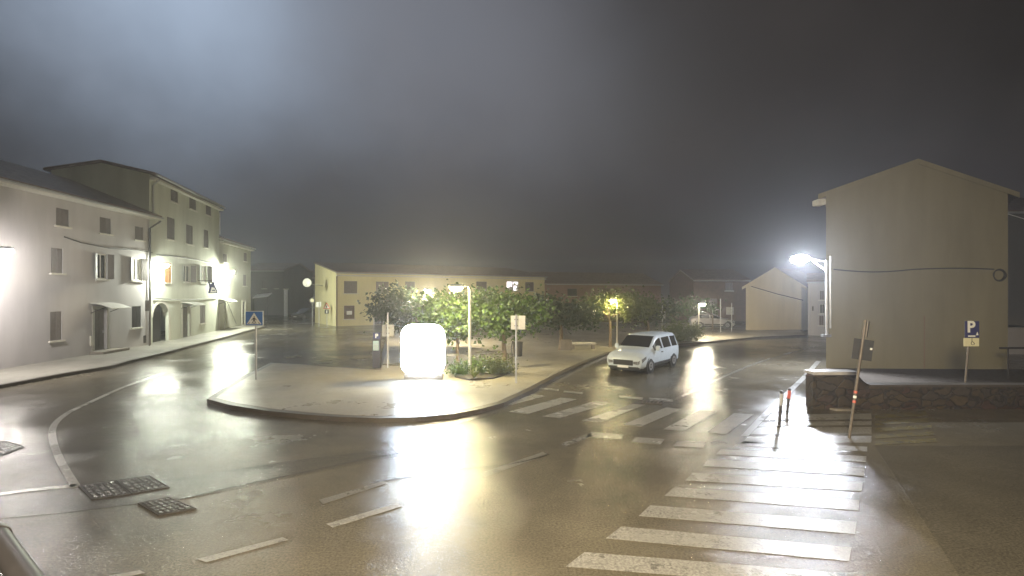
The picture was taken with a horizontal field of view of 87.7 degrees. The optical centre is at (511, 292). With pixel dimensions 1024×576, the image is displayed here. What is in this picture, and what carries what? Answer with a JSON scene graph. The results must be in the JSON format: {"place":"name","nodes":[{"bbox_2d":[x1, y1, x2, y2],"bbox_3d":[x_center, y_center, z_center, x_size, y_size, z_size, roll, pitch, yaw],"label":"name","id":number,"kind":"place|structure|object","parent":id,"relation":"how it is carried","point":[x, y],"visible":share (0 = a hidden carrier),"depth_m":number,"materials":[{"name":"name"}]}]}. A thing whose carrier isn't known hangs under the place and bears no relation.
{"place":"outdoors","nodes":[
{"label":"outdoors","id":0,"kind":"place"},
{"bbox_2d":[0,521,44,575],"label":"metal tube","id":1,"kind":"object","parent":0,"point":[16,559],"visible":1,"depth_m":2.50,"materials":[{"name":"paint"}]},
{"bbox_2d":[0,325,261,383],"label":"pavement","id":2,"kind":"structure","parent":0,"point":[31,371],"depth_m":27.48,"materials":[{"name":"concrete"}]},
{"bbox_2d":[0,160,163,368],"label":"plastered house","id":3,"kind":"structure","parent":2,"relation":"on","point":[57,288],"depth_m":28.17,"materials":[{"name":"paint"}]},
{"bbox_2d":[0,246,13,253],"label":"wall lamp","id":4,"kind":"object","parent":3,"relation":"attached to","point":[6,249],"visible":1,"depth_m":22.21,"materials":[{"name":"paint"}]},
{"bbox_2d":[48,311,65,342],"bbox_3d":[-23.333,1.762,27.258,0.260,1.562,1.015,0,0,-5],"label":"window","id":5,"kind":"structure","parent":3,"relation":"in","point":[55,317],"depth_m":27.27,"materials":[{"name":"wood"}]},
{"bbox_2d":[49,248,66,274],"bbox_3d":[-23.339,-1.581,27.329,0.260,1.374,1.019,0,0,-5],"label":"window","id":6,"kind":"structure","parent":3,"relation":"in","point":[56,253],"depth_m":27.34,"materials":[{"name":"wood"}]},
{"bbox_2d":[54,208,72,228],"bbox_3d":[-23.320,-3.839,27.691,0.165,0.994,1.112,0,0,-5],"label":"window","id":7,"kind":"structure","parent":3,"relation":"in","point":[61,214],"depth_m":27.66,"materials":[{"name":"wood"}]},
{"bbox_2d":[95,310,103,349],"bbox_3d":[-23.671,2.151,30.519,0.120,2.290,0.940,0,0,-5],"label":"door","id":8,"kind":"structure","parent":3,"relation":"in","point":[99,315],"depth_m":30.60,"materials":[{"name":"brown wood"}]},
{"bbox_2d":[95,253,113,280],"bbox_3d":[-23.569,-1.442,30.676,0.329,1.531,1.623,0,0,-5],"label":"window","id":9,"kind":"structure","parent":3,"relation":"in","point":[100,259],"depth_m":30.97,"materials":[{"name":"wood"}]},
{"bbox_2d":[98,217,113,235],"bbox_3d":[-23.625,-3.823,30.948,0.260,1.018,1.194,0,0,-5],"label":"window","id":10,"kind":"structure","parent":3,"relation":"in","point":[104,222],"depth_m":30.92,"materials":[{"name":"wood"}]},
{"bbox_2d":[64,236,152,252],"bbox_3d":[-23.574,-2.724,31.577,0.060,0.369,7.736,0,0,-5],"label":"facade cable","id":11,"kind":"object","parent":3,"relation":"attached to","point":[104,247],"visible":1,"depth_m":30.58,"materials":[{"name":"black rubber"}]},
{"bbox_2d":[131,306,143,329],"bbox_3d":[-23.851,1.600,33.816,0.260,1.442,1.162,0,0,-5],"label":"window","id":12,"kind":"structure","parent":3,"relation":"in","point":[135,309],"depth_m":33.78,"materials":[{"name":"wood"}]},
{"bbox_2d":[134,226,145,241],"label":"window","id":13,"kind":"structure","parent":3,"relation":"in","point":[138,230],"depth_m":34.09,"materials":[{"name":"wood"}]},
{"bbox_2d":[131,257,148,281],"bbox_3d":[-23.818,-1.412,33.919,0.341,1.514,1.782,0,0,-5],"label":"window","id":14,"kind":"structure","parent":3,"relation":"in","point":[135,262],"depth_m":34.27,"materials":[{"name":"wood"}]},
{"bbox_2d":[43,159,237,343],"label":"tall house","id":15,"kind":"structure","parent":2,"relation":"on","point":[189,226],"depth_m":39.14,"materials":[{"name":"paint"}]},
{"bbox_2d":[164,262,173,283],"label":"window","id":16,"kind":"structure","parent":15,"relation":"in","point":[167,270],"depth_m":38.15,"materials":[{"name":"glass"}]},
{"bbox_2d":[166,217,176,241],"bbox_3d":[-24.625,-4.554,38.545,0.165,1.660,1.626,0,0,-12],"label":"window","id":17,"kind":"structure","parent":15,"relation":"in","point":[170,221],"depth_m":38.54,"materials":[{"name":"wood"}]},
{"bbox_2d":[170,189,179,204],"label":"window","id":18,"kind":"structure","parent":15,"relation":"in","point":[174,195],"depth_m":39.19,"materials":[{"name":"wood"}]},
{"bbox_2d":[183,307,187,336],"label":"door","id":19,"kind":"structure","parent":15,"relation":"in","point":[185,322],"depth_m":41.42,"materials":[{"name":"brown wood"}]},
{"bbox_2d":[183,265,195,282],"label":"window","id":20,"kind":"structure","parent":15,"relation":"in","point":[185,267],"depth_m":42.04,"materials":[{"name":"wood"}]},
{"bbox_2d":[186,224,194,245],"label":"window","id":21,"kind":"structure","parent":15,"relation":"in","point":[189,229],"depth_m":42.03,"materials":[{"name":"wood"}]},
{"bbox_2d":[189,197,197,211],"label":"window","id":22,"kind":"structure","parent":15,"relation":"in","point":[192,203],"depth_m":42.64,"materials":[{"name":"wood"}]},
{"bbox_2d":[199,305,206,324],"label":"window","id":23,"kind":"structure","parent":15,"relation":"in","point":[202,307],"depth_m":44.82,"materials":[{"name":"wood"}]},
{"bbox_2d":[203,230,209,248],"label":"window","id":24,"kind":"structure","parent":15,"relation":"in","point":[205,231],"depth_m":45.54,"materials":[{"name":"wood"}]},
{"bbox_2d":[200,265,212,283],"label":"window","id":25,"kind":"structure","parent":15,"relation":"in","point":[203,268],"depth_m":45.81,"materials":[{"name":"wood"}]},
{"bbox_2d":[198,280,217,292],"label":"hanging sign","id":26,"kind":"object","parent":15,"relation":"attached to","point":[212,288],"visible":1,"depth_m":44.03,"materials":[{"name":"metal"}]},
{"bbox_2d":[145,300,149,345],"bbox_3d":[-23.373,1.991,34.241,0.112,2.950,0.352,0,0,9],"label":"edge on sign","id":27,"kind":"object","parent":2,"relation":"on","point":[147,305],"visible":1,"depth_m":34.30,"materials":[{"name":"metal"}]},
{"bbox_2d":[219,236,255,329],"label":"end house","id":28,"kind":"structure","parent":2,"relation":"on","point":[235,256],"depth_m":53.41,"materials":[{"name":"grey paint"}]},
{"bbox_2d":[251,263,313,314],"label":"street house","id":29,"kind":"structure","parent":0,"point":[275,279],"depth_m":84.09,"materials":[{"name":"grey paint"}]},
{"bbox_2d":[311,270,314,307],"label":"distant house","id":30,"kind":"structure","parent":0,"point":[313,271],"depth_m":96.00,"materials":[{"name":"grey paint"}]},
{"bbox_2d":[314,262,547,325],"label":"yellow building","id":31,"kind":"structure","parent":0,"point":[343,289],"depth_m":61.29,"materials":[{"name":"paint"}]},
{"bbox_2d":[303,278,322,286],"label":"wall lamp","id":32,"kind":"object","parent":31,"relation":"attached to","point":[306,282],"visible":1,"depth_m":57.02,"materials":[{"name":"grey paint"}]},
{"bbox_2d":[343,306,355,319],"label":"window","id":33,"kind":"structure","parent":31,"relation":"in","point":[346,308],"depth_m":57.09,"materials":[{"name":"wood"}]},
{"bbox_2d":[343,281,358,293],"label":"window","id":34,"kind":"structure","parent":31,"relation":"in","point":[350,287],"depth_m":57.20,"materials":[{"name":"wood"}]},
{"bbox_2d":[375,282,388,293],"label":"window","id":35,"kind":"structure","parent":31,"relation":"in","point":[386,284],"depth_m":59.18,"materials":[{"name":"wood"}]},
{"bbox_2d":[405,282,415,292],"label":"window","id":36,"kind":"structure","parent":31,"relation":"in","point":[409,284],"depth_m":61.10,"materials":[{"name":"wood"}]},
{"bbox_2d":[476,282,486,291],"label":"window","id":37,"kind":"structure","parent":31,"relation":"in","point":[484,284],"depth_m":66.45,"materials":[{"name":"glass"}]},
{"bbox_2d":[507,281,519,291],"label":"window","id":38,"kind":"structure","parent":31,"relation":"in","point":[513,285],"depth_m":69.29,"materials":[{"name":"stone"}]},
{"bbox_2d":[525,282,534,291],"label":"window","id":39,"kind":"structure","parent":31,"relation":"in","point":[531,284],"depth_m":70.66,"materials":[{"name":"glass"}]},
{"bbox_2d":[216,322,803,415],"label":"plaza paving","id":40,"kind":"structure","parent":0,"point":[390,390],"depth_m":20.94,"materials":[{"name":"concrete"}]},
{"bbox_2d":[245,311,262,379],"bbox_3d":[-10.198,2.105,21.136,0.720,2.730,0.111,0,0,0],"label":"pedestrian crossing sign","id":41,"kind":"object","parent":40,"relation":"on","point":[254,318],"visible":1,"depth_m":21.09,"materials":[{"name":"metal"}]},
{"bbox_2d":[372,333,380,367],"bbox_3d":[-6.188,2.654,24.403,0.340,1.620,0.326,0,0,0],"label":"ticket machine","id":42,"kind":"object","parent":40,"relation":"on","point":[376,351],"visible":1,"depth_m":24.27,"materials":[{"name":"paint"}]},
{"bbox_2d":[382,313,393,367],"bbox_3d":[-5.694,2.199,24.452,0.538,2.541,0.098,0,0,0],"label":"sign back","id":43,"kind":"object","parent":40,"relation":"on","point":[387,330],"visible":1,"depth_m":24.49,"materials":[{"name":"grey paint"}]},
{"bbox_2d":[357,279,438,336],"bbox_3d":[-6.449,1.325,32.654,5.367,4.314,5.245,0,0,14],"label":"broadleaf tree","id":44,"kind":"object","parent":40,"relation":"on","point":[392,303],"visible":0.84,"depth_m":31.62,"materials":[{"name":"green plant"}]},
{"bbox_2d":[401,324,444,378],"bbox_3d":[-3.534,2.367,21.299,1.735,2.194,0.360,0,0,0],"label":"led display","id":45,"kind":"object","parent":40,"relation":"on","point":[422,351],"visible":1,"depth_m":21.12,"materials":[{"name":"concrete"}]},
{"bbox_2d":[400,279,493,365],"bbox_3d":[-2.992,1.409,25.224,4.116,4.143,4.080,0,0,-34],"label":"broadleaf tree","id":46,"kind":"object","parent":40,"relation":"on","point":[452,320],"visible":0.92,"depth_m":24.53,"materials":[{"name":"green plant"}]},
{"bbox_2d":[449,284,471,373],"bbox_3d":[-2.161,1.560,22.244,0.948,3.820,0.453,0,0,0],"label":"lamp post","id":47,"kind":"object","parent":40,"relation":"on","point":[455,287],"visible":0.96,"depth_m":22.19,"materials":[{"name":"metal"}]},
{"bbox_2d":[454,365,510,380],"bbox_3d":[-1.187,3.433,23.209,2.471,0.070,4.611,0,0,0],"label":"planting bed","id":48,"kind":"object","parent":40,"relation":"on","point":[481,376],"visible":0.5,"depth_m":21.52,"materials":[{"name":"soil"}]},
{"bbox_2d":[445,352,486,375],"bbox_3d":[-2.022,2.966,22.241,1.980,0.893,1.536,0,0,0],"label":"shrub","id":49,"kind":"object","parent":48,"relation":"on","point":[458,368],"visible":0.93,"depth_m":22.08,"materials":[{"name":"green plant"}]},
{"bbox_2d":[459,349,498,374],"bbox_3d":[-1.300,2.927,22.624,2.009,0.971,1.984,0,0,0],"label":"shrub","id":50,"kind":"object","parent":48,"relation":"on","point":[475,364],"visible":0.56,"depth_m":22.57,"materials":[{"name":"green plant"}]},
{"bbox_2d":[473,345,527,376],"bbox_3d":[-0.675,2.819,22.520,1.951,1.190,2.491,0,0,-35],"label":"shrub","id":51,"kind":"object","parent":48,"relation":"on","point":[502,363],"visible":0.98,"depth_m":22.25,"materials":[{"name":"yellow plant"}]},
{"bbox_2d":[450,282,559,362],"bbox_3d":[-0.664,1.479,26.230,5.414,4.009,4.694,0,0,32],"label":"broadleaf tree","id":52,"kind":"object","parent":40,"relation":"on","point":[503,310],"visible":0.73,"depth_m":25.60,"materials":[{"name":"green plant"}]},
{"bbox_2d":[511,341,522,363],"bbox_3d":[0.267,2.847,24.437,0.500,1.237,0.494,0,0,41],"label":"litter bin","id":53,"kind":"object","parent":40,"relation":"on","point":[519,348],"visible":0.81,"depth_m":24.28,"materials":[{"name":"metal"}]},
{"bbox_2d":[511,315,524,382],"bbox_3d":[0.235,2.164,20.443,0.551,2.613,0.128,0,0,0],"label":"sign back","id":54,"kind":"object","parent":40,"relation":"on","point":[517,322],"visible":1,"depth_m":20.46,"materials":[{"name":"grey paint"}]},
{"bbox_2d":[514,284,613,349],"bbox_3d":[2.699,1.471,32.117,6.484,4.025,5.162,0,0,-17],"label":"broadleaf tree","id":55,"kind":"object","parent":40,"relation":"on","point":[576,313],"visible":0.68,"depth_m":31.34,"materials":[{"name":"green plant"}]},
{"bbox_2d":[560,339,571,349],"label":"concrete block","id":56,"kind":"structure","parent":40,"relation":"on","point":[565,344],"depth_m":31.84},
{"bbox_2d":[572,342,595,348],"bbox_3d":[4.261,3.272,32.655,1.700,0.384,0.450,0,0,0],"label":"stone bench","id":57,"kind":"object","parent":40,"relation":"on","point":[592,344],"visible":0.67,"depth_m":32.48,"materials":[{"name":"stone"}]},
{"bbox_2d":[610,298,617,342],"bbox_3d":[6.298,1.908,33.028,0.451,3.124,0.331,0,0,28],"label":"park lamp","id":58,"kind":"object","parent":40,"relation":"on","point":[612,299],"visible":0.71,"depth_m":33.02,"materials":[{"name":"metal"}]},
{"bbox_2d":[568,282,673,346],"bbox_3d":[6.938,1.396,34.353,5.480,4.171,5.864,0,0,38],"label":"broadleaf tree","id":59,"kind":"object","parent":40,"relation":"on","point":[629,304],"visible":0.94,"depth_m":33.40,"materials":[{"name":"green plant"}]},
{"bbox_2d":[624,294,691,330],"bbox_3d":[10.734,1.769,40.285,5.352,3.425,4.537,0,0,35],"label":"broadleaf tree","id":60,"kind":"object","parent":40,"relation":"on","point":[677,308],"visible":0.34,"depth_m":39.66,"materials":[{"name":"green plant"}]},
{"bbox_2d":[657,318,712,342],"bbox_3d":[12.088,2.604,38.114,3.727,1.757,3.269,0,0,-28],"label":"round bush","id":61,"kind":"object","parent":40,"relation":"on","point":[688,332],"visible":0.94,"depth_m":37.73,"materials":[{"name":"green plant"}]},
{"bbox_2d":[678,292,725,329],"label":"broadleaf tree","id":62,"kind":"object","parent":40,"relation":"on","point":[705,308],"visible":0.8,"depth_m":52.41,"materials":[{"name":"green plant"}]},
{"bbox_2d":[688,313,734,328],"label":"parked car","id":63,"kind":"object","parent":40,"relation":"on","point":[705,319],"visible":0.79,"depth_m":51.27,"materials":[{"name":"silver metal"}]},
{"bbox_2d":[726,303,733,331],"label":"distant sign post","id":64,"kind":"object","parent":40,"relation":"on","point":[729,310],"visible":1,"depth_m":46.94,"materials":[{"name":"metal"}]},
{"bbox_2d":[0,302,1023,575],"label":"road","id":65,"kind":"structure","parent":0,"point":[558,510],"depth_m":10.77,"materials":[{"name":"asphalt"}]},
{"bbox_2d":[0,441,24,455],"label":"drain cover","id":66,"kind":"object","parent":65,"relation":"on","point":[6,447],"visible":1,"depth_m":12.31,"materials":[{"name":"metal"}]},
{"bbox_2d":[0,484,75,494],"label":"stop line","id":67,"kind":"object","parent":65,"relation":"on","point":[38,489],"visible":1,"depth_m":9.71,"materials":[{"name":"white paint"}]},
{"bbox_2d":[48,374,160,487],"bbox_3d":[-12.471,3.594,16.206,1.829,0.003,15.473,0,0,-29],"label":"curved edge line","id":68,"kind":"object","parent":65,"relation":"on","point":[68,474],"visible":1,"depth_m":12.67,"materials":[{"name":"white paint"}]},
{"bbox_2d":[78,480,130,499],"bbox_3d":[-7.403,3.588,9.681,1.240,0.022,0.516,0,0,41],"label":"drain cover","id":69,"kind":"object","parent":65,"relation":"on","point":[102,490],"visible":1,"depth_m":9.65,"materials":[{"name":"metal"}]},
{"bbox_2d":[0,326,266,387],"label":"pavement kerb","id":70,"kind":"structure","parent":65,"relation":"on","point":[15,383],"depth_m":25.12,"materials":[{"name":"concrete"}]},
{"bbox_2d":[116,475,169,493],"bbox_3d":[-6.932,3.588,9.997,1.207,0.022,0.543,0,0,41],"label":"drain cover","id":71,"kind":"object","parent":65,"relation":"on","point":[137,485],"visible":1,"depth_m":9.94,"materials":[{"name":"metal"}]},
{"bbox_2d":[138,497,195,515],"bbox_3d":[-5.815,3.588,8.934,1.073,0.022,0.471,0,0,32],"label":"drain cover","id":72,"kind":"object","parent":65,"relation":"on","point":[163,506],"visible":1,"depth_m":8.92,"materials":[{"name":"metal"}]},
{"bbox_2d":[109,503,401,575],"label":"lane dashes","id":73,"kind":"object","parent":65,"relation":"on","point":[282,539],"visible":1,"depth_m":7.62,"materials":[{"name":"white paint"}]},
{"bbox_2d":[253,293,271,319],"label":"bus shelter","id":74,"kind":"object","parent":65,"relation":"on","point":[262,295],"visible":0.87,"depth_m":70.06,"materials":[{"name":"paint"}]},
{"bbox_2d":[283,289,288,315],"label":"white gatepost","id":75,"kind":"object","parent":65,"relation":"on","point":[285,302],"visible":0.87,"depth_m":79.80,"materials":[{"name":"stone"}]},
{"bbox_2d":[291,308,314,318],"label":"parked car","id":76,"kind":"object","parent":65,"relation":"on","point":[303,313],"visible":0.82,"depth_m":71.61,"materials":[{"name":"paint"}]},
{"bbox_2d":[176,446,434,499],"bbox_3d":[-3.936,3.594,10.795,5.362,0.003,0.183,0,0,-39],"label":"tar seam","id":77,"kind":"object","parent":65,"relation":"on","point":[294,474],"visible":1,"depth_m":10.48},
{"bbox_2d":[285,355,366,362],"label":"yellow arrow marks","id":78,"kind":"object","parent":65,"relation":"on","point":[325,358],"visible":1,"depth_m":28.52,"materials":[{"name":"paint"}]},
{"bbox_2d":[319,433,591,503],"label":"faint dashes","id":79,"kind":"object","parent":65,"relation":"on","point":[373,485],"visible":1,"depth_m":10.69,"materials":[{"name":"paint"}]},
{"bbox_2d":[373,454,548,482],"bbox_3d":[-0.851,3.594,10.877,3.877,0.003,0.254,0,0,-27],"label":"tar seam","id":80,"kind":"object","parent":65,"relation":"on","point":[449,470],"visible":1,"depth_m":10.75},
{"bbox_2d":[207,322,807,422],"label":"plaza kerb","id":81,"kind":"structure","parent":65,"relation":"on","point":[213,399],"depth_m":16.20,"materials":[{"name":"concrete"}]},
{"bbox_2d":[0,356,1023,575],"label":"asphalt patch","id":82,"kind":"object","parent":65,"relation":"on","point":[967,502],"visible":1,"depth_m":9.63,"materials":[{"name":"asphalt"}]},
{"bbox_2d":[530,272,662,317],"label":"brown wing","id":83,"kind":"structure","parent":65,"relation":"on","point":[571,284],"depth_m":76.29,"materials":[{"name":"paint"}]},
{"bbox_2d":[567,289,577,296],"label":"window","id":84,"kind":"structure","parent":83,"relation":"in","point":[570,292],"depth_m":73.65,"materials":[{"name":"glass"}]},
{"bbox_2d":[599,288,612,294],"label":"window","id":85,"kind":"structure","parent":83,"relation":"in","point":[600,289],"depth_m":75.81,"materials":[{"name":"glass"}]},
{"bbox_2d":[540,388,705,447],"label":"stop line dashes","id":86,"kind":"object","parent":65,"relation":"on","point":[649,440],"visible":0.98,"depth_m":13.19,"materials":[{"name":"white paint"}]},
{"bbox_2d":[508,394,752,433],"bbox_3d":[3.248,3.594,15.953,7.166,0.003,2.981,0,0,26],"label":"zebra crossing","id":87,"kind":"object","parent":65,"relation":"on","point":[730,423],"visible":0.98,"depth_m":15.67,"materials":[{"name":"white paint"}]},
{"bbox_2d":[607,331,678,373],"bbox_3d":[6.239,2.807,25.286,2.220,1.742,4.435,0,0,38],"label":"white van","id":88,"kind":"object","parent":65,"relation":"on","point":[647,352],"visible":1,"depth_m":24.36,"materials":[{"name":"paint"}]},
{"bbox_2d":[641,400,664,403],"bbox_3d":[4.605,3.588,17.434,0.742,0.022,0.456,0,0,15],"label":"drain cover","id":89,"kind":"object","parent":65,"relation":"on","point":[652,402],"visible":1,"depth_m":17.40,"materials":[{"name":"metal"}]},
{"bbox_2d":[566,441,866,575],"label":"zebra crossing","id":90,"kind":"object","parent":65,"relation":"on","point":[615,562],"visible":1,"depth_m":8.39,"materials":[{"name":"white paint"}]},
{"bbox_2d":[672,346,816,400],"bbox_3d":[12.637,3.594,26.887,0.758,0.003,23.393,0,0,40],"label":"line","id":91,"kind":"object","parent":65,"relation":"on","point":[687,393],"visible":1,"depth_m":23.02,"materials":[{"name":"paint"}]},
{"bbox_2d":[742,267,807,330],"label":"tan gable house","id":92,"kind":"structure","parent":65,"relation":"on","point":[765,310],"depth_m":49.25,"materials":[{"name":"paint"}]},
{"bbox_2d":[741,361,820,435],"bbox_3d":[10.948,3.594,20.608,0.258,0.003,17.809,0,0,35],"label":"road edge line","id":93,"kind":"object","parent":65,"relation":"on","point":[761,417],"visible":0.8,"depth_m":16.48,"materials":[{"name":"white paint"}]},
{"bbox_2d":[786,388,790,412],"bbox_3d":[8.297,3.236,16.000,0.162,0.736,0.099,0,0,0],"label":"bollard","id":94,"kind":"object","parent":65,"relation":"on","point":[788,399],"visible":1,"depth_m":15.97,"materials":[{"name":"metal"}]},
{"bbox_2d":[743,400,870,442],"bbox_3d":[8.440,3.594,14.700,2.514,0.003,6.768,0,0,36],"label":"hatched crossing zone","id":95,"kind":"object","parent":65,"relation":"on","point":[832,439],"visible":0.91,"depth_m":13.96,"materials":[{"name":"white paint"}]},
{"bbox_2d":[778,391,783,424],"bbox_3d":[7.284,3.138,14.458,0.162,0.931,0.099,0,0,0],"label":"bollard","id":96,"kind":"object","parent":95,"relation":"on","point":[781,396],"visible":1,"depth_m":14.42,"materials":[{"name":"metal"}]},
{"bbox_2d":[847,320,873,437],"bbox_3d":[8.610,2.142,13.124,0.683,2.926,0.170,0,0,0],"label":"leaning sign post","id":97,"kind":"object","parent":95,"relation":"on","point":[862,349],"visible":1,"depth_m":13.14,"materials":[{"name":"metal"}]},
{"bbox_2d":[875,411,936,444],"bbox_3d":[10.491,3.594,14.314,1.265,0.003,5.146,0,0,35],"label":"yellow hatching","id":98,"kind":"object","parent":65,"relation":"on","point":[902,428],"visible":1,"depth_m":14.06,"materials":[{"name":"paint"}]},
{"bbox_2d":[804,369,1023,410],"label":"stone wall","id":99,"kind":"structure","parent":65,"relation":"on","point":[831,389],"depth_m":16.42,"materials":[{"name":"stone"}]},
{"bbox_2d":[812,159,1019,368],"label":"beige gable house","id":100,"kind":"structure","parent":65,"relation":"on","point":[917,214],"depth_m":25.09,"materials":[{"name":"paint"}]},
{"bbox_2d":[790,254,830,336],"bbox_3d":[14.380,0.122,25.675,1.150,3.956,1.595,0,0,-14],"label":"corner street lamp","id":101,"kind":"object","parent":100,"relation":"attached to","point":[799,259],"visible":1,"depth_m":25.16,"materials":[{"name":"metal"}]},
{"bbox_2d":[833,268,993,272],"bbox_3d":[18.852,-1.042,25.058,7.280,0.220,0.060,0,0,3],"label":"gable cable","id":102,"kind":"object","parent":100,"relation":"attached to","point":[913,269],"visible":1,"depth_m":25.03,"materials":[{"name":"black rubber"}]},
{"bbox_2d":[993,269,1006,281],"bbox_3d":[22.715,-0.797,24.841,0.603,0.604,0.101,0,0,3],"label":"cable coil","id":103,"kind":"object","parent":100,"relation":"attached to","point":[1004,275],"visible":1,"depth_m":24.81,"materials":[{"name":"black rubber"}]},
{"bbox_2d":[0,0,1023,301],"label":"sky","id":104,"kind":"structure","parent":0,"point":[656,139],"materials":[{"name":"grey"}]},
{"bbox_2d":[668,269,750,320],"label":"brick house","id":105,"kind":"structure","parent":0,"point":[716,285],"depth_m":66.00,"materials":[{"name":"brick"}]},
{"bbox_2d":[725,283,732,290],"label":"window","id":106,"kind":"structure","parent":105,"relation":"in","point":[728,286],"depth_m":66.03,"materials":[{"name":"glass"}]},
{"bbox_2d":[807,273,824,335],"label":"white house","id":107,"kind":"structure","parent":0,"point":[816,300],"depth_m":44.33,"materials":[{"name":"paint"}]},
{"bbox_2d":[821,368,1023,382],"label":"gravel yard","id":108,"kind":"structure","parent":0,"point":[931,376],"depth_m":23.03,"materials":[{"name":"gravel"}]},
{"bbox_2d":[964,321,978,382],"bbox_3d":[14.583,2.255,16.961,0.491,2.694,0.094,0,0,0],"label":"parking sign","id":109,"kind":"object","parent":108,"relation":"on","point":[971,338],"visible":0.99,"depth_m":16.93,"materials":[{"name":"metal"}]},
{"bbox_2d":[999,347,1023,378],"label":"railing","id":110,"kind":"object","parent":108,"relation":"on","point":[1007,348],"visible":1,"depth_m":22.18,"materials":[{"name":"metal"}]},
{"bbox_2d":[1008,198,1023,326],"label":"grey house","id":111,"kind":"structure","parent":0,"point":[1015,264],"depth_m":36.00,"materials":[{"name":"paint"}]},
{"bbox_2d":[1008,317,1023,353],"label":"garden wall","id":112,"kind":"structure","parent":0,"point":[1015,336],"depth_m":31.00,"materials":[{"name":"paint"}]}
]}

